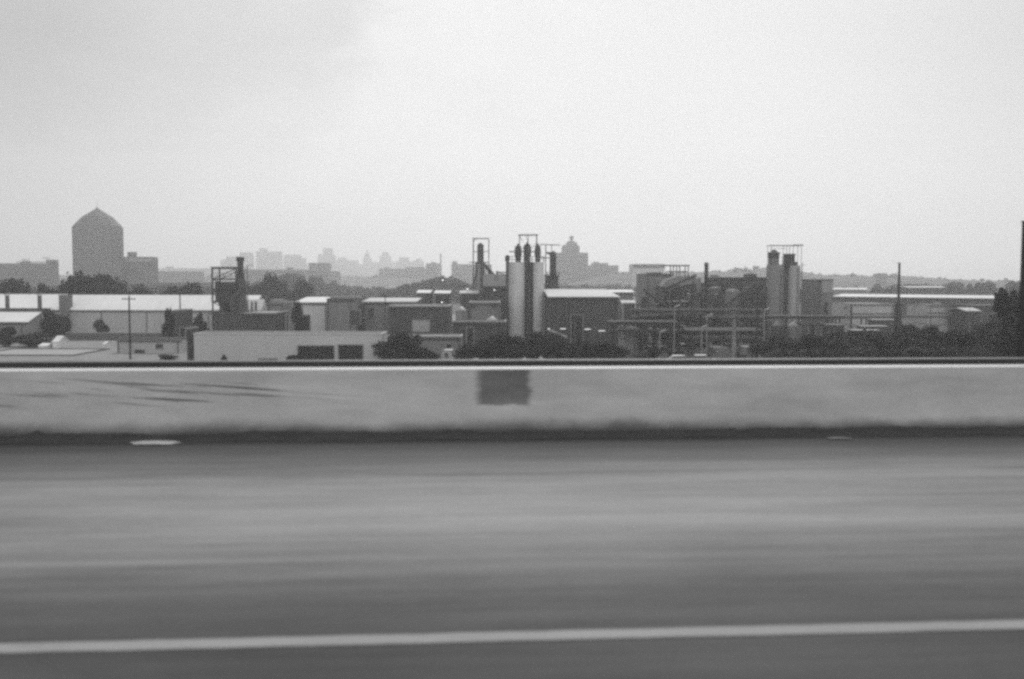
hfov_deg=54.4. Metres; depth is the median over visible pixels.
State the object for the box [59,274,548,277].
distant wood
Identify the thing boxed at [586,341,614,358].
tree
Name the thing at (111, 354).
yard
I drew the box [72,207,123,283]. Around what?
tower block
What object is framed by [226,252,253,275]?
tower block
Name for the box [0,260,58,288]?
warehouse
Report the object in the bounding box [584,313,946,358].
plant yard
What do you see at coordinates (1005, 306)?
tree
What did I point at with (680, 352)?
bush
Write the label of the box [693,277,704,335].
process column
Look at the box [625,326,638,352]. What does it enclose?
process tank
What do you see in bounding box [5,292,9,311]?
vent stack
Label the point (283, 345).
plain warehouse
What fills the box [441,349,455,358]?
pale kiosk
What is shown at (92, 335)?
yard wall
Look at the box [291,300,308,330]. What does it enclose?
tree
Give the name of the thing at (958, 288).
wood belt
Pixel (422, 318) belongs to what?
wide dark shed
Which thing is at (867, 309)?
grey depot
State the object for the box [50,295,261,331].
long shed
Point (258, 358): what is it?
door
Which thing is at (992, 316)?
shed
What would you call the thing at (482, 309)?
tank house
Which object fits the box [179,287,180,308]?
utility pole
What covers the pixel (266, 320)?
flat shed
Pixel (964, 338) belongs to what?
tree
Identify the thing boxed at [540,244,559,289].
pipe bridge
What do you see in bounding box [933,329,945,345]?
tree
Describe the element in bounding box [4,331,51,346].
bush
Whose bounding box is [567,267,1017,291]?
hill
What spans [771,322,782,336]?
storage tank
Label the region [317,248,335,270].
tower block
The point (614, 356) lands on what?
bush
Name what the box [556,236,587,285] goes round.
landmark tower
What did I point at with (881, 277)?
ridge house
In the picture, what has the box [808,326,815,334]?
door
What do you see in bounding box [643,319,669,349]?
frame tower
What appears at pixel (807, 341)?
tree
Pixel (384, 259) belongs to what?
domed tower
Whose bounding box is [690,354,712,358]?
parked car
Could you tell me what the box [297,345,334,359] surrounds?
door
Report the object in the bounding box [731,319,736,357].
hopper column
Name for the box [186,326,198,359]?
corner shaft
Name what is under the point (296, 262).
tower block
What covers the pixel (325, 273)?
flat block
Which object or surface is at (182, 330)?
door
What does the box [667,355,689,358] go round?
parked car
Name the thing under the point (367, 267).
spire tower
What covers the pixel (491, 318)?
storage tank
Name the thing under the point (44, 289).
tree
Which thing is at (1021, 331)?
sign post
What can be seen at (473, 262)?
frame tower
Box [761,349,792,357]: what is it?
bush
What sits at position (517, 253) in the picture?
dust filter
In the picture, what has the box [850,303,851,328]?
utility pole
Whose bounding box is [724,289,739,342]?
process tank
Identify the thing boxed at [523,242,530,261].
dust filter
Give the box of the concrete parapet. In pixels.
[0,364,1023,435]
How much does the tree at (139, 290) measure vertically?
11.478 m
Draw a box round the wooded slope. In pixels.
[378,275,474,302]
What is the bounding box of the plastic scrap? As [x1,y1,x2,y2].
[829,437,850,438]
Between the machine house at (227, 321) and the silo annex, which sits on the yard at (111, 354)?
the machine house at (227, 321)
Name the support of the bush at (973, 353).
on the plant yard at (664, 355)
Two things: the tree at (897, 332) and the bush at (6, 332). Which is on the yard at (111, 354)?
the bush at (6, 332)
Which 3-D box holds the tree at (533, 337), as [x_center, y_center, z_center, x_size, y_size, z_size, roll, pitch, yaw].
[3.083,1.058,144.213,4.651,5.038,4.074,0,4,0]
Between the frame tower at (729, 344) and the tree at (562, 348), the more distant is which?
the frame tower at (729, 344)
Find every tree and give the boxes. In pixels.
[0,278,35,293]
[36,282,54,293]
[54,270,94,294]
[81,274,111,294]
[91,272,134,294]
[132,283,153,294]
[159,285,189,294]
[161,307,174,336]
[175,281,203,294]
[246,281,266,298]
[263,272,289,310]
[288,279,314,300]
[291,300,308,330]
[372,330,411,359]
[403,334,426,359]
[414,347,439,359]
[451,344,484,358]
[473,337,493,358]
[484,330,507,358]
[501,334,530,358]
[525,330,545,358]
[534,332,560,358]
[547,337,583,358]
[570,339,595,358]
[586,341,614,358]
[747,341,785,355]
[768,335,800,349]
[789,332,835,357]
[822,331,858,352]
[859,329,898,350]
[879,324,919,350]
[898,324,942,350]
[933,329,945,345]
[942,328,984,348]
[955,319,1002,338]
[981,327,1001,345]
[990,286,1019,356]
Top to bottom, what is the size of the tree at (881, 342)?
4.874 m
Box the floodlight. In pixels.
[467,288,467,318]
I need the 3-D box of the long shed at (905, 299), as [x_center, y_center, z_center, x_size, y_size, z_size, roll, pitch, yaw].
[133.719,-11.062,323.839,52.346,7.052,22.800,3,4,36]
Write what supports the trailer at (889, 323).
on the plant yard at (664, 355)
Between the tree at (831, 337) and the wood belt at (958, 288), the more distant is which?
the wood belt at (958, 288)
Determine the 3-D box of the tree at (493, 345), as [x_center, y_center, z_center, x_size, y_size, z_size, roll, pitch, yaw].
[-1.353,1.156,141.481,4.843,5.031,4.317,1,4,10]
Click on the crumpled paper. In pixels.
(155, 442)
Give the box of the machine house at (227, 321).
[212,289,243,330]
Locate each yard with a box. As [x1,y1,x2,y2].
[0,315,542,360]
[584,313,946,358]
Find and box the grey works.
[362,298,422,339]
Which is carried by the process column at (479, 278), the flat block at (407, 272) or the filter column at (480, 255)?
the filter column at (480, 255)
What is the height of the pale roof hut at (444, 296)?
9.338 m
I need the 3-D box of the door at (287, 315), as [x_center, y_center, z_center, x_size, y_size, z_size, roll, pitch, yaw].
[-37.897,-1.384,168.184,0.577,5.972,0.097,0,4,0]
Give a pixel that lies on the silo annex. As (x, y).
(817, 294)
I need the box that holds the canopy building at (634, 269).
[629,264,664,291]
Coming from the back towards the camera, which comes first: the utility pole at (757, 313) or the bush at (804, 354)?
the utility pole at (757, 313)
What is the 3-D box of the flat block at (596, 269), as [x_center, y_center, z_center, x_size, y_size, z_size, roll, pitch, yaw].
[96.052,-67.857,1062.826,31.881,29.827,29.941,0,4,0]
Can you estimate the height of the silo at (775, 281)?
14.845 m
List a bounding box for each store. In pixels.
[0,348,109,355]
[116,337,186,352]
[656,276,696,327]
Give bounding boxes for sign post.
[1018,221,1023,356]
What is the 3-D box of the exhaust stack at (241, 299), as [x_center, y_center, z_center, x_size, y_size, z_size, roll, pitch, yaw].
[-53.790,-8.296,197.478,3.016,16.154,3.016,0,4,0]
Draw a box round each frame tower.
[210,267,244,330]
[469,238,490,289]
[632,303,661,343]
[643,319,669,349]
[664,290,693,346]
[690,293,706,344]
[700,303,753,347]
[746,286,767,341]
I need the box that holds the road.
[0,434,1023,678]
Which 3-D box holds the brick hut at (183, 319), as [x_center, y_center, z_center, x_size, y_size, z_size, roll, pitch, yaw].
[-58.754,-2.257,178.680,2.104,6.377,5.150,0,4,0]
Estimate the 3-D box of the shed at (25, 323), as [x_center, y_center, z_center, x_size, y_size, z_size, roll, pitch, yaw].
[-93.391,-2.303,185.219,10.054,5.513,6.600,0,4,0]
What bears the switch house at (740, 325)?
on the plant yard at (664, 355)
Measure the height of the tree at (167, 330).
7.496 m
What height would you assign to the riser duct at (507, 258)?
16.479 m
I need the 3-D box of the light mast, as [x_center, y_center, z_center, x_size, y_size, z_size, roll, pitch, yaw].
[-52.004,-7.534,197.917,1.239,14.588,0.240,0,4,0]
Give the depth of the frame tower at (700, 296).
180.05 m
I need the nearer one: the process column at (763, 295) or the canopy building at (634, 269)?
the process column at (763, 295)
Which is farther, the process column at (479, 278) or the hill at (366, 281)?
the hill at (366, 281)
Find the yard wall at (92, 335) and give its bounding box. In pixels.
[66,332,174,339]
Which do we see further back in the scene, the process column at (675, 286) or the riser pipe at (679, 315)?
the process column at (675, 286)
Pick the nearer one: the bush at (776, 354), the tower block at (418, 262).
the bush at (776, 354)
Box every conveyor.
[482,261,493,273]
[548,329,567,338]
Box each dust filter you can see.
[515,244,521,261]
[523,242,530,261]
[535,243,540,261]
[768,249,779,264]
[783,254,797,265]
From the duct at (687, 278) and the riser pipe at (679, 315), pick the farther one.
the duct at (687, 278)
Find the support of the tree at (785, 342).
on the plant yard at (664, 355)
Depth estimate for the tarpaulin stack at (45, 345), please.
167.98 m
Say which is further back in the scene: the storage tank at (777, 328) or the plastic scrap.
the storage tank at (777, 328)
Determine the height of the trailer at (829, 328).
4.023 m
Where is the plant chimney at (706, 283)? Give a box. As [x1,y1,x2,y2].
[704,262,708,325]
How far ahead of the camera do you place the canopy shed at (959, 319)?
206.82 m
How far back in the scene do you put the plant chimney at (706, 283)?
189.74 m
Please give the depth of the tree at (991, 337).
147.13 m
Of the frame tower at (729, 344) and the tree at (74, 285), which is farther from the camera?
the tree at (74, 285)
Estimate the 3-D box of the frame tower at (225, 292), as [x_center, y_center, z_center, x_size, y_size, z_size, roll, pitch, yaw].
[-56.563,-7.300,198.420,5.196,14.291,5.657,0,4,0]
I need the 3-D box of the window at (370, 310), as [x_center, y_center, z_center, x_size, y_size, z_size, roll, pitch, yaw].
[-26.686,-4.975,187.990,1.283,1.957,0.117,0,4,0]
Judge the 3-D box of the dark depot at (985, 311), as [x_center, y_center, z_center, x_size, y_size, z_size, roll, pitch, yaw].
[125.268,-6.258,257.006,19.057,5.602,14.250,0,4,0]
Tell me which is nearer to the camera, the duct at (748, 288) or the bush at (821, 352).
the bush at (821, 352)
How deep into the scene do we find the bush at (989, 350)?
138.19 m
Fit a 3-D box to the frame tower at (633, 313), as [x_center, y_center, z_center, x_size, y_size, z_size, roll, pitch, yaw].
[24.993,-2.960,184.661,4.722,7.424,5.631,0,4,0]
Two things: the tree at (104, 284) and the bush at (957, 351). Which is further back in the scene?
the tree at (104, 284)
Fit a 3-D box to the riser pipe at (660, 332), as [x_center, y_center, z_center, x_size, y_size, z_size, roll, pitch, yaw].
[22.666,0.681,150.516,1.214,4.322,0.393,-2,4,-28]
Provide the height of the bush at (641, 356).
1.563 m
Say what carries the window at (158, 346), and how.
in the store at (158, 344)
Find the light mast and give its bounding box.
[247,265,249,309]
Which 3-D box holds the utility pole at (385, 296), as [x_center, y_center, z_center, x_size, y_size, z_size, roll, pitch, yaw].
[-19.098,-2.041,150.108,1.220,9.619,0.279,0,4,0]
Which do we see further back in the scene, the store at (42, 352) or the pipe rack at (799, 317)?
the pipe rack at (799, 317)
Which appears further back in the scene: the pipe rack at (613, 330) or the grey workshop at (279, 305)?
the grey workshop at (279, 305)
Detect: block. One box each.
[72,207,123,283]
[158,266,218,275]
[220,259,225,275]
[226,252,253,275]
[244,267,309,284]
[256,248,282,268]
[283,255,305,269]
[309,263,340,284]
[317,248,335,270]
[336,258,358,275]
[379,267,425,277]
[396,257,412,268]
[413,258,423,266]
[588,262,617,278]
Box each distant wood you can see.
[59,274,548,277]
[614,266,1010,281]
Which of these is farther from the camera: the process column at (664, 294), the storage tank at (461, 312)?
the process column at (664, 294)
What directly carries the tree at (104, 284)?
on the yard at (111, 354)
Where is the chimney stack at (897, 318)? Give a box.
[893,263,900,334]
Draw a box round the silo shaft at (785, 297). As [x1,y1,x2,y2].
[783,265,787,337]
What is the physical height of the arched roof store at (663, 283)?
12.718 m
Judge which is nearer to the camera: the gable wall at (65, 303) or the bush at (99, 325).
the bush at (99, 325)
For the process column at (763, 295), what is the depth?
184.01 m
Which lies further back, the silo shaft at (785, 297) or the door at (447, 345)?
the silo shaft at (785, 297)
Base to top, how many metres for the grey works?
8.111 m
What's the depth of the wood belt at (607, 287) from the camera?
617.70 m
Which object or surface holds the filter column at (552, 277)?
on the plant yard at (664, 355)
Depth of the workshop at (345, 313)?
184.10 m
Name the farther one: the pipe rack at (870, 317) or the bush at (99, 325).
the pipe rack at (870, 317)
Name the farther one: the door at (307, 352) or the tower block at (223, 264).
the tower block at (223, 264)
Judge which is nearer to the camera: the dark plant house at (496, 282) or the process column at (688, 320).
the process column at (688, 320)
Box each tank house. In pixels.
[452,319,506,348]
[469,301,500,318]
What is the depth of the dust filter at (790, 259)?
196.23 m
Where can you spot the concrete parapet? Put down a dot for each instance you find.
(163, 401)
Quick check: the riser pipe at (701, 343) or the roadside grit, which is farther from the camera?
the riser pipe at (701, 343)
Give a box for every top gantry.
[509,234,543,261]
[766,245,803,321]
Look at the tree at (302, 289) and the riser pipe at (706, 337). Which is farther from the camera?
the tree at (302, 289)
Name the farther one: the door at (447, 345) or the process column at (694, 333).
the process column at (694, 333)
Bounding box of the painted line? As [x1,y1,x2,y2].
[0,619,1023,653]
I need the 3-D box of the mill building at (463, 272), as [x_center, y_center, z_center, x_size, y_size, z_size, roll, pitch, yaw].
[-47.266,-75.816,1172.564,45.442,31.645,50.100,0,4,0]
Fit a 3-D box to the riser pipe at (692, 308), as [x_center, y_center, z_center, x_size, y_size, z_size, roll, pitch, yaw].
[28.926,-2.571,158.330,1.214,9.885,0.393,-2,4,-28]
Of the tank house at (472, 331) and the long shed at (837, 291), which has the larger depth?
the long shed at (837, 291)
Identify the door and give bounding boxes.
[134,349,144,352]
[179,327,185,336]
[258,358,277,359]
[286,314,288,330]
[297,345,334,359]
[302,315,310,330]
[338,344,363,359]
[348,310,360,324]
[412,320,429,331]
[445,343,451,348]
[466,327,473,344]
[570,314,582,343]
[623,304,634,337]
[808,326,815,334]
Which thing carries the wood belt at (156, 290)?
on the ground at (455, 307)
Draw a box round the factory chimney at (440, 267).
[440,254,441,276]
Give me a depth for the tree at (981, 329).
152.21 m
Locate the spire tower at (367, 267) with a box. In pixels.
[359,250,374,275]
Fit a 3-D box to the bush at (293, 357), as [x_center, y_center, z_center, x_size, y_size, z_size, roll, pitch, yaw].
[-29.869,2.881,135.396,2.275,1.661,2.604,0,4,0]
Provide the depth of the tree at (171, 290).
245.88 m
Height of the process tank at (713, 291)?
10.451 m
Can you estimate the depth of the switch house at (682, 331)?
188.30 m
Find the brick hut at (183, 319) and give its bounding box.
[174,309,192,336]
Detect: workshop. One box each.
[267,299,295,330]
[296,297,329,330]
[326,296,364,330]
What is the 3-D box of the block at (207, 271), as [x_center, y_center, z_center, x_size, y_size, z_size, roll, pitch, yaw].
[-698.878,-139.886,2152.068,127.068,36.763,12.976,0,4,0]
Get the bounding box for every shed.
[0,294,67,311]
[0,312,43,342]
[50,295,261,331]
[244,311,288,330]
[248,299,267,311]
[388,304,451,334]
[833,288,867,295]
[833,294,995,314]
[900,286,944,294]
[947,308,980,331]
[987,313,1002,321]
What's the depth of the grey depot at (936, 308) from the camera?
267.27 m
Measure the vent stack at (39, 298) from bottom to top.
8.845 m
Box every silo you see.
[509,262,524,338]
[524,262,532,339]
[533,262,543,334]
[766,265,783,339]
[787,265,799,321]
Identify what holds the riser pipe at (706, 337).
on the plant yard at (664, 355)
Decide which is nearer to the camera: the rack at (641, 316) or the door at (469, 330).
the door at (469, 330)
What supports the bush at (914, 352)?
on the plant yard at (664, 355)
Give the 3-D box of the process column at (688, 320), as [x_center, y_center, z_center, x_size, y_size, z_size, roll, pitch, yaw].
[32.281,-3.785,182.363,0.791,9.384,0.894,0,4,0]
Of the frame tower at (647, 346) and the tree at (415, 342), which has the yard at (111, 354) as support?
the tree at (415, 342)
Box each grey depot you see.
[833,302,893,324]
[907,302,946,323]
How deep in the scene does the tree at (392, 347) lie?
136.97 m
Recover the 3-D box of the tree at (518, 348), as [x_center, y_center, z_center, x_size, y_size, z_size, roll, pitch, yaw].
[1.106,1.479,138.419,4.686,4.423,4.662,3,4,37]
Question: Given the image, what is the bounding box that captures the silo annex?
[801,279,832,335]
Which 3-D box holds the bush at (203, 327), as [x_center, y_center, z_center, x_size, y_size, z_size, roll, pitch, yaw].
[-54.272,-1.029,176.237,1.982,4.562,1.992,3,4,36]
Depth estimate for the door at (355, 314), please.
184.02 m
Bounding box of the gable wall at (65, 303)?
[58,295,72,331]
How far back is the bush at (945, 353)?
135.64 m
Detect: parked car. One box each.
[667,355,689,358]
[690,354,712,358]
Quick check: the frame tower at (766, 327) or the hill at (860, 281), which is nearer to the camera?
the frame tower at (766, 327)
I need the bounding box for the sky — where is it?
[0,0,1023,280]
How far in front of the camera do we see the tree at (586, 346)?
140.82 m
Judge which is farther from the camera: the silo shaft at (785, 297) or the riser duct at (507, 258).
the silo shaft at (785, 297)
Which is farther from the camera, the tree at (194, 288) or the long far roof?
the long far roof
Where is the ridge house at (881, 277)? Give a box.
[876,273,886,282]
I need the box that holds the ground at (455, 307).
[265,288,867,314]
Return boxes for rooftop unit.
[16,257,49,262]
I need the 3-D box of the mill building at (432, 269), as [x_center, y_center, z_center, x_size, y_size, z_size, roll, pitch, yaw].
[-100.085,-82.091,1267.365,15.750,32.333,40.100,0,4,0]
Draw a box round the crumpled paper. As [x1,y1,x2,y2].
[129,440,181,443]
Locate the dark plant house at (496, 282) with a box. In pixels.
[483,271,505,318]
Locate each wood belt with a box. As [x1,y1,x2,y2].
[20,284,214,294]
[245,273,385,298]
[544,284,635,296]
[799,280,1019,303]
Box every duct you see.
[497,255,509,334]
[642,288,669,340]
[678,274,696,324]
[725,285,751,343]
[824,302,829,321]
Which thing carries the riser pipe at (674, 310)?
on the plant yard at (664, 355)
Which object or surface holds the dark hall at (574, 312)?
on the plant yard at (664, 355)
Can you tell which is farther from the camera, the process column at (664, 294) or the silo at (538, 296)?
the silo at (538, 296)
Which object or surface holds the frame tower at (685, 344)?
on the plant yard at (664, 355)
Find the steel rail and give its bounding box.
[0,357,1023,367]
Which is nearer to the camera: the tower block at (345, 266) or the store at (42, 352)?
the store at (42, 352)
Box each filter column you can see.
[477,243,483,261]
[546,251,559,288]
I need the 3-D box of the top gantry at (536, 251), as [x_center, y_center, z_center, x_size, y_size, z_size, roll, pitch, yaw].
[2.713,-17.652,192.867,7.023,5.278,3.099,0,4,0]
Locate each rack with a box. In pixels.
[606,320,677,353]
[630,308,762,350]
[639,313,703,350]
[682,327,761,356]
[747,315,844,342]
[835,316,893,324]
[892,315,950,331]
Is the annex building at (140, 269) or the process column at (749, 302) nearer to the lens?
the process column at (749, 302)
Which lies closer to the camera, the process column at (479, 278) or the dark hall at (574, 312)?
the dark hall at (574, 312)
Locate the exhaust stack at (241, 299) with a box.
[233,257,247,312]
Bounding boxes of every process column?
[475,263,484,300]
[641,296,647,344]
[648,304,660,345]
[663,287,668,328]
[668,283,681,342]
[686,293,690,342]
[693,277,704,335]
[693,301,696,348]
[710,293,722,343]
[743,287,750,341]
[754,298,759,342]
[759,290,769,342]
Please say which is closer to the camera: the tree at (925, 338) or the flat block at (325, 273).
the tree at (925, 338)
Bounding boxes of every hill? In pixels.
[59,272,627,287]
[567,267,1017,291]
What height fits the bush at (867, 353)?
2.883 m
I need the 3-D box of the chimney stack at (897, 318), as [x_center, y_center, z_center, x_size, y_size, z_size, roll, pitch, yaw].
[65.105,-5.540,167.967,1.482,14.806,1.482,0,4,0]
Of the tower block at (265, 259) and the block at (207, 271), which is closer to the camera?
the block at (207, 271)
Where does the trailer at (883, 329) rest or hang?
on the plant yard at (664, 355)
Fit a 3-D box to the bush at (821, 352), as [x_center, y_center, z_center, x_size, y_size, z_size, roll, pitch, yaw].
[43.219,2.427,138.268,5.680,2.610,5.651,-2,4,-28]
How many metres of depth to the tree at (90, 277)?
243.80 m
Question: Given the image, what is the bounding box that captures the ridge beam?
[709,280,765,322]
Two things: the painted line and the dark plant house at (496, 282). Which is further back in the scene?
the dark plant house at (496, 282)
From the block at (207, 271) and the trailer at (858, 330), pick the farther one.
the block at (207, 271)
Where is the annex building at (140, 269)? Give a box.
[124,252,157,281]
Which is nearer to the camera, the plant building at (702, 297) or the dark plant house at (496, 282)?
the dark plant house at (496, 282)
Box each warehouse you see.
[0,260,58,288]
[193,331,387,359]
[388,334,462,357]
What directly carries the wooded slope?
on the ground at (455, 307)
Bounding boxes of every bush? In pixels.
[0,326,16,346]
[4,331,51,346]
[39,308,69,339]
[53,314,72,336]
[93,319,109,331]
[158,354,178,359]
[191,310,203,331]
[199,321,210,331]
[286,354,300,359]
[605,352,623,358]
[612,346,630,356]
[624,354,649,358]
[641,348,663,358]
[668,350,683,356]
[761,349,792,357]
[784,349,813,357]
[799,347,833,357]
[828,348,863,357]
[847,346,880,357]
[877,348,910,357]
[902,346,931,357]
[917,349,953,357]
[937,346,971,357]
[956,347,992,357]
[975,344,997,357]
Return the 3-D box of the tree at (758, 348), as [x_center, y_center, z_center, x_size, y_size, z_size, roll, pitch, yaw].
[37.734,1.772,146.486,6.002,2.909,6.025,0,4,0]
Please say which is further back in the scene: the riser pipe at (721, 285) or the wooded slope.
the wooded slope
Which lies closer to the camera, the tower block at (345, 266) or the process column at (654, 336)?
the process column at (654, 336)
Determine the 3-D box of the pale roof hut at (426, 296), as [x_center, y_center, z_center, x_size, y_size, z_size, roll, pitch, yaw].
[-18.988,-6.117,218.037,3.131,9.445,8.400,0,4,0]
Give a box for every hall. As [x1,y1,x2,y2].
[123,282,211,287]
[158,271,203,281]
[544,289,619,345]
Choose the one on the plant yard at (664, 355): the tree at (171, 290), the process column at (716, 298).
the process column at (716, 298)
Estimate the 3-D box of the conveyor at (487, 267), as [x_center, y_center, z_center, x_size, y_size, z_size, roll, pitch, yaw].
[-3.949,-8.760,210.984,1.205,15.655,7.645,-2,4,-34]
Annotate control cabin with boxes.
[707,345,729,357]
[736,345,753,357]
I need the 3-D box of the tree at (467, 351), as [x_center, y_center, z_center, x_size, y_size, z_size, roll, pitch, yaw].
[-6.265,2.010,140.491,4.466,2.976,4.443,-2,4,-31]
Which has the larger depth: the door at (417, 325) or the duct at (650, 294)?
the duct at (650, 294)
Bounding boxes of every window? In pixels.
[155,344,163,348]
[368,308,373,317]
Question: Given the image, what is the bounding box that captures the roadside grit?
[0,426,1023,443]
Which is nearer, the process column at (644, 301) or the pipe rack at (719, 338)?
the pipe rack at (719, 338)
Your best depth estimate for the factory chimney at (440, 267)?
1196.24 m
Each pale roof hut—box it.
[416,290,433,303]
[434,290,452,303]
[459,290,478,318]
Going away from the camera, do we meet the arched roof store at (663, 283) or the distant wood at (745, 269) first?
the arched roof store at (663, 283)
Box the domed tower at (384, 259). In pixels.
[372,251,394,274]
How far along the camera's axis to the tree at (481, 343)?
142.50 m
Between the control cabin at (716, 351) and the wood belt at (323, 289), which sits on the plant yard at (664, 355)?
the control cabin at (716, 351)
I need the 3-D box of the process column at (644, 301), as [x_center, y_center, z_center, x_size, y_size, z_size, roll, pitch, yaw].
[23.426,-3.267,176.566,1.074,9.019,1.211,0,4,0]
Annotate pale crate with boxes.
[102,341,112,347]
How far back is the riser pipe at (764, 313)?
158.09 m
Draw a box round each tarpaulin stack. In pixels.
[38,343,52,347]
[52,336,69,347]
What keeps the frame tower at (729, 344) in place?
on the plant yard at (664, 355)
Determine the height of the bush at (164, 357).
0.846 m
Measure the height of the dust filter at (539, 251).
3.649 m
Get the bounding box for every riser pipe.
[658,330,665,357]
[673,305,679,351]
[678,284,684,350]
[691,292,697,326]
[700,325,707,353]
[705,313,712,354]
[720,280,726,342]
[763,308,769,351]
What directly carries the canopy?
on the plant yard at (664, 355)
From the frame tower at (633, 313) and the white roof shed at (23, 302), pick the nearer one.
the frame tower at (633, 313)
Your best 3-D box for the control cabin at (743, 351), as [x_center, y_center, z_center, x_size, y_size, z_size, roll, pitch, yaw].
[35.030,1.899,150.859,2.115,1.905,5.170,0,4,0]
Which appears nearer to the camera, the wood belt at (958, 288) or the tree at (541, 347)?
the tree at (541, 347)
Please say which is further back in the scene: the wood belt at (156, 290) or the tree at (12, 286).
the wood belt at (156, 290)
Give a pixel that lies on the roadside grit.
(37, 437)
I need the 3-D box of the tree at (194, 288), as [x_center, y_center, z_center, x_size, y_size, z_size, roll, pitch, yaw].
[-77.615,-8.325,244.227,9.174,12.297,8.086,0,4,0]
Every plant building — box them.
[636,272,671,327]
[686,283,703,325]
[708,274,765,322]
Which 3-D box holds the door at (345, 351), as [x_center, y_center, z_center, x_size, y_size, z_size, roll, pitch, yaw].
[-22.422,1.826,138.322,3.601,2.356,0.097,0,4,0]
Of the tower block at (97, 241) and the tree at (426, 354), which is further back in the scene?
the tower block at (97, 241)
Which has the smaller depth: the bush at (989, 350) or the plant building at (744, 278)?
the bush at (989, 350)
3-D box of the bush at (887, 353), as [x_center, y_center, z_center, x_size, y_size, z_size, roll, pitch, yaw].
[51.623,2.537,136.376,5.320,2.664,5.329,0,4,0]
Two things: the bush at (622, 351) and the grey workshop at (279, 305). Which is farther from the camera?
the grey workshop at (279, 305)
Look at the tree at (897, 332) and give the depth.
153.04 m
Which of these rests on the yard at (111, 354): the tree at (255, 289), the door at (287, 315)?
the tree at (255, 289)
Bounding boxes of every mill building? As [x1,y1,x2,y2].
[426,262,439,279]
[451,261,491,284]
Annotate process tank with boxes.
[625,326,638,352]
[709,287,722,335]
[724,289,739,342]
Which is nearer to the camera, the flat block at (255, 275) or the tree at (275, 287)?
the tree at (275, 287)
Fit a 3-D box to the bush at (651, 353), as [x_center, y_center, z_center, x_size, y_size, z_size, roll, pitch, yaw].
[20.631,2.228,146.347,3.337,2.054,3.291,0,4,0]
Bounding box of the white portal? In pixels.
[619,300,635,337]
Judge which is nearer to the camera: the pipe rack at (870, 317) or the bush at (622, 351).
the bush at (622, 351)
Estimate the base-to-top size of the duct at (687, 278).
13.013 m
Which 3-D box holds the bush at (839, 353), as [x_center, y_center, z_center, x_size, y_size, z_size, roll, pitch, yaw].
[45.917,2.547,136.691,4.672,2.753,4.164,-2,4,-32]
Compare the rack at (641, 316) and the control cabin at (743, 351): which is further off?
the rack at (641, 316)
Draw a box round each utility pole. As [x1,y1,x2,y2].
[122,296,135,358]
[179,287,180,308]
[381,294,388,330]
[755,287,758,357]
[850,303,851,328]
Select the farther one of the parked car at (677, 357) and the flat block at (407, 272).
the flat block at (407, 272)
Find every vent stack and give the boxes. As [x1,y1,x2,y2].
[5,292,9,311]
[36,293,41,312]
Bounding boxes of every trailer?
[822,324,844,335]
[847,329,879,342]
[856,325,887,335]
[868,319,893,336]
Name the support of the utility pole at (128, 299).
on the yard at (111, 354)
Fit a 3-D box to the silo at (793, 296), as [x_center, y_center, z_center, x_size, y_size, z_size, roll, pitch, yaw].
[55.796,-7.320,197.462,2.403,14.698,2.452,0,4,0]
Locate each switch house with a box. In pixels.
[657,328,704,341]
[711,323,759,339]
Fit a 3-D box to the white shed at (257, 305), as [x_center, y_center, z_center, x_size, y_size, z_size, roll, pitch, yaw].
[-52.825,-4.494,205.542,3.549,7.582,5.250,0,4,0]
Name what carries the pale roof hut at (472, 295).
on the yard at (111, 354)
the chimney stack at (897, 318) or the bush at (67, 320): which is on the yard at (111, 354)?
the bush at (67, 320)
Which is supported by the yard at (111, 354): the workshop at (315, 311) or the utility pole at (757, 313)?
the workshop at (315, 311)
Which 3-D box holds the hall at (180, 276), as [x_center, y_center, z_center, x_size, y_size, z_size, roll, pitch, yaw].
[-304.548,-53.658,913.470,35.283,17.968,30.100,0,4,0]
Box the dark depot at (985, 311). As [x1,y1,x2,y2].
[949,304,994,325]
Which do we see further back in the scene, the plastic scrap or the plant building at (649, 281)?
the plant building at (649, 281)
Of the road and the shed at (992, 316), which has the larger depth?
the shed at (992, 316)
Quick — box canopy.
[662,265,689,285]
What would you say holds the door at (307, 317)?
in the workshop at (315, 311)
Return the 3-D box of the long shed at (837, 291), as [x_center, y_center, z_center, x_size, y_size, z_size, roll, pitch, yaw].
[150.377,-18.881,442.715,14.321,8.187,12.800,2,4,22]
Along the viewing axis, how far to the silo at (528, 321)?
194.37 m
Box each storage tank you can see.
[456,306,466,318]
[486,316,497,320]
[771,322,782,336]
[787,322,798,343]
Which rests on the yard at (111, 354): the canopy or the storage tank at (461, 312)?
the storage tank at (461, 312)
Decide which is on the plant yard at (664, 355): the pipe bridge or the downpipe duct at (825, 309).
the downpipe duct at (825, 309)
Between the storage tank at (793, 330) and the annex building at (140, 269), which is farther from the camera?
the annex building at (140, 269)
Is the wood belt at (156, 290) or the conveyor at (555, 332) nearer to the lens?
the conveyor at (555, 332)
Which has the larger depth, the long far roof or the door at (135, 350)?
the long far roof
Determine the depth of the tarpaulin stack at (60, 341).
169.58 m
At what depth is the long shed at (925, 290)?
439.53 m
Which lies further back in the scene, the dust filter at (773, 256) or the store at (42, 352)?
the dust filter at (773, 256)
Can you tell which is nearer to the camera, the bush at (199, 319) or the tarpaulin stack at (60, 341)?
the tarpaulin stack at (60, 341)
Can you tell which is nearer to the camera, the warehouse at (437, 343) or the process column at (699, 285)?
the warehouse at (437, 343)
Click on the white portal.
(625, 311)
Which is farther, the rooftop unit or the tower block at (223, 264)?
the tower block at (223, 264)

